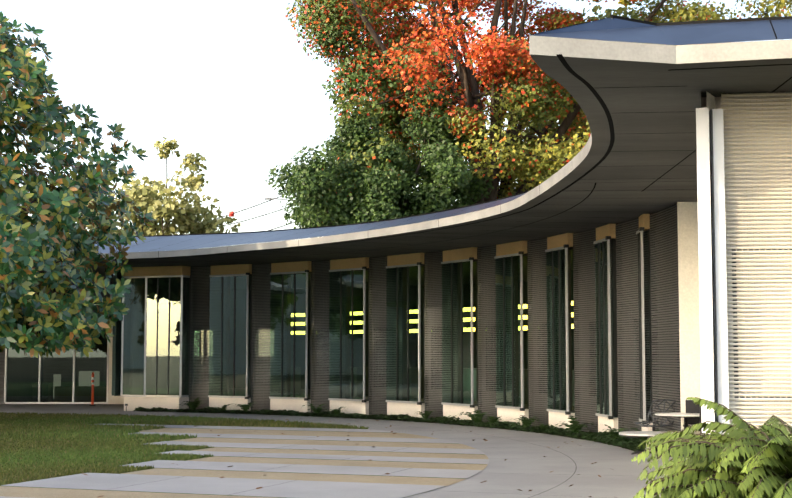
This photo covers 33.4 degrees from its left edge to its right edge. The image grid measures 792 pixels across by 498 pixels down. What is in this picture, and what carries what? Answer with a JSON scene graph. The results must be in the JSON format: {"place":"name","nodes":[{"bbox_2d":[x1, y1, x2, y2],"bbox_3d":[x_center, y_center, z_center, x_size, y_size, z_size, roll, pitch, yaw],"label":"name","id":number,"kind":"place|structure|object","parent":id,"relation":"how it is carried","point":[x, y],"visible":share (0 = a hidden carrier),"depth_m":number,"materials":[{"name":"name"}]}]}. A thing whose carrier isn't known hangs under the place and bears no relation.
{"place":"outdoors","nodes":[
{"label":"outdoors","id":0,"kind":"place"},
{"bbox_2d":[3,423,483,497],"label":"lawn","id":1,"kind":"structure","parent":0,"point":[289,458],"depth_m":18.67,"materials":[{"name":"plant"}]},
{"bbox_2d":[0,11,155,357],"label":"magnolia tree","id":2,"kind":"object","parent":1,"relation":"on","point":[38,261],"visible":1,"depth_m":26.23,"materials":[{"name":"green plant"}]},
{"bbox_2d":[0,412,368,485],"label":"lawn grass","id":3,"kind":"structure","parent":1,"relation":"on","point":[35,442],"depth_m":22.51,"materials":[{"name":"green plant"}]},
{"bbox_2d":[0,424,488,497],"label":"striped paving","id":4,"kind":"structure","parent":1,"relation":"on","point":[242,480],"depth_m":17.30,"materials":[{"name":"concrete"}]},
{"bbox_2d":[0,404,686,497],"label":"ring path","id":5,"kind":"structure","parent":0,"point":[526,466],"depth_m":19.16,"materials":[{"name":"concrete"}]},
{"bbox_2d":[89,372,95,405],"bbox_3d":[-8.946,4.130,38.942,0.200,0.990,0.200,0,-5,1],"label":"delineator post","id":6,"kind":"object","parent":5,"relation":"on","point":[92,394],"visible":0.92,"depth_m":38.91,"materials":[{"name":"orange plastic"}]},
{"bbox_2d":[6,415,617,497],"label":"fallen leaves","id":7,"kind":"object","parent":5,"relation":"on","point":[354,450],"visible":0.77,"depth_m":18.62,"materials":[{"name":"brown plant"}]},
{"bbox_2d":[150,411,669,452],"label":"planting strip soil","id":8,"kind":"structure","parent":5,"relation":"on","point":[418,421],"depth_m":28.21,"materials":[{"name":"brown soil"}]},
{"bbox_2d":[134,406,658,452],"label":"ground cover plants","id":9,"kind":"object","parent":8,"relation":"on","point":[630,444],"visible":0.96,"depth_m":28.56,"materials":[{"name":"green plant"}]},
{"bbox_2d":[180,397,666,446],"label":"ferns","id":10,"kind":"object","parent":8,"relation":"on","point":[575,427],"visible":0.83,"depth_m":27.21,"materials":[{"name":"green plant"}]},
{"bbox_2d":[633,399,676,447],"bbox_3d":[4.054,2.744,20.614,0.515,0.817,0.616,2,-5,-19],"label":"wire chair","id":11,"kind":"object","parent":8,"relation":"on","point":[648,425],"visible":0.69,"depth_m":20.44,"materials":[{"name":"grey metal"}]},
{"bbox_2d":[120,91,714,440],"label":"facade bays","id":12,"kind":"object","parent":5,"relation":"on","point":[636,313],"visible":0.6,"depth_m":29.17,"materials":[{"name":"grey"}]},
{"bbox_2d":[112,249,573,409],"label":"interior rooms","id":13,"kind":"object","parent":12,"relation":"attached to","point":[116,364],"visible":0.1,"depth_m":37.70,"materials":[{"name":"grey"}]},
{"bbox_2d":[56,15,791,277],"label":"roof slab","id":14,"kind":"structure","parent":12,"relation":"on","point":[639,103],"depth_m":15.55,"materials":[{"name":"concrete"}]},
{"bbox_2d":[619,412,698,456],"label":"patio tables","id":15,"kind":"object","parent":5,"relation":"on","point":[684,415],"visible":0.52,"depth_m":19.66,"materials":[{"name":"white"}]},
{"bbox_2d":[683,400,699,426],"bbox_3d":[4.539,2.668,19.742,0.440,0.828,0.442,-1,-5,6],"label":"dark chair","id":16,"kind":"object","parent":5,"relation":"on","point":[692,406],"visible":0.21,"depth_m":19.56,"materials":[{"name":"grey"}]},
{"bbox_2d":[692,404,701,453],"bbox_3d":[4.525,2.607,18.974,0.440,0.828,0.442,0,-5,-4],"label":"dark chair","id":17,"kind":"object","parent":5,"relation":"on","point":[700,419],"visible":0.04,"depth_m":18.76,"materials":[{"name":"grey metal"}]},
{"bbox_2d":[0,0,790,248],"label":"sky","id":18,"kind":"structure","parent":0,"point":[233,82],"materials":[{"name":"white"}]},
{"label":"ground","id":19,"kind":"structure","parent":0,"visible":0},
{"bbox_2d":[0,278,123,403],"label":"porch wall","id":20,"kind":"structure","parent":19,"relation":"on","point":[63,378],"depth_m":40.44,"materials":[{"name":"glass"}]},
{"bbox_2d":[59,180,129,253],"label":"pale tree","id":21,"kind":"object","parent":19,"relation":"on","point":[98,220],"visible":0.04,"depth_m":75.73,"materials":[{"name":"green plant"}]},
{"bbox_2d":[76,137,240,252],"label":"pale tree","id":22,"kind":"object","parent":19,"relation":"on","point":[187,218],"visible":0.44,"depth_m":69.27,"materials":[{"name":"yellow plant"}]},
{"bbox_2d":[265,78,493,235],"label":"green tree","id":23,"kind":"object","parent":19,"relation":"on","point":[443,172],"visible":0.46,"depth_m":46.26,"materials":[{"name":"green plant"}]},
{"bbox_2d":[175,133,590,240],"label":"utility wires","id":24,"kind":"object","parent":19,"relation":"on","point":[232,213],"visible":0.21,"depth_m":77.34,"materials":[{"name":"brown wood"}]},
{"bbox_2d":[285,0,791,226],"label":"autumn tree","id":25,"kind":"object","parent":19,"relation":"on","point":[513,78],"visible":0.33,"depth_m":49.03,"materials":[{"name":"orange plant"}]},
{"bbox_2d":[516,5,654,151],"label":"tree","id":26,"kind":"object","parent":19,"relation":"on","point":[619,11],"depth_m":61.01,"materials":[{"name":"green plant"}]},
{"bbox_2d":[631,397,791,497],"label":"fern","id":27,"kind":"object","parent":19,"relation":"on","point":[752,461],"visible":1,"depth_m":8.68,"materials":[{"name":"green plant"}]},
{"bbox_2d":[696,92,791,438],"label":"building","id":28,"kind":"structure","parent":19,"relation":"on","point":[744,172],"depth_m":11.65,"materials":[{"name":"metal"}]}
]}

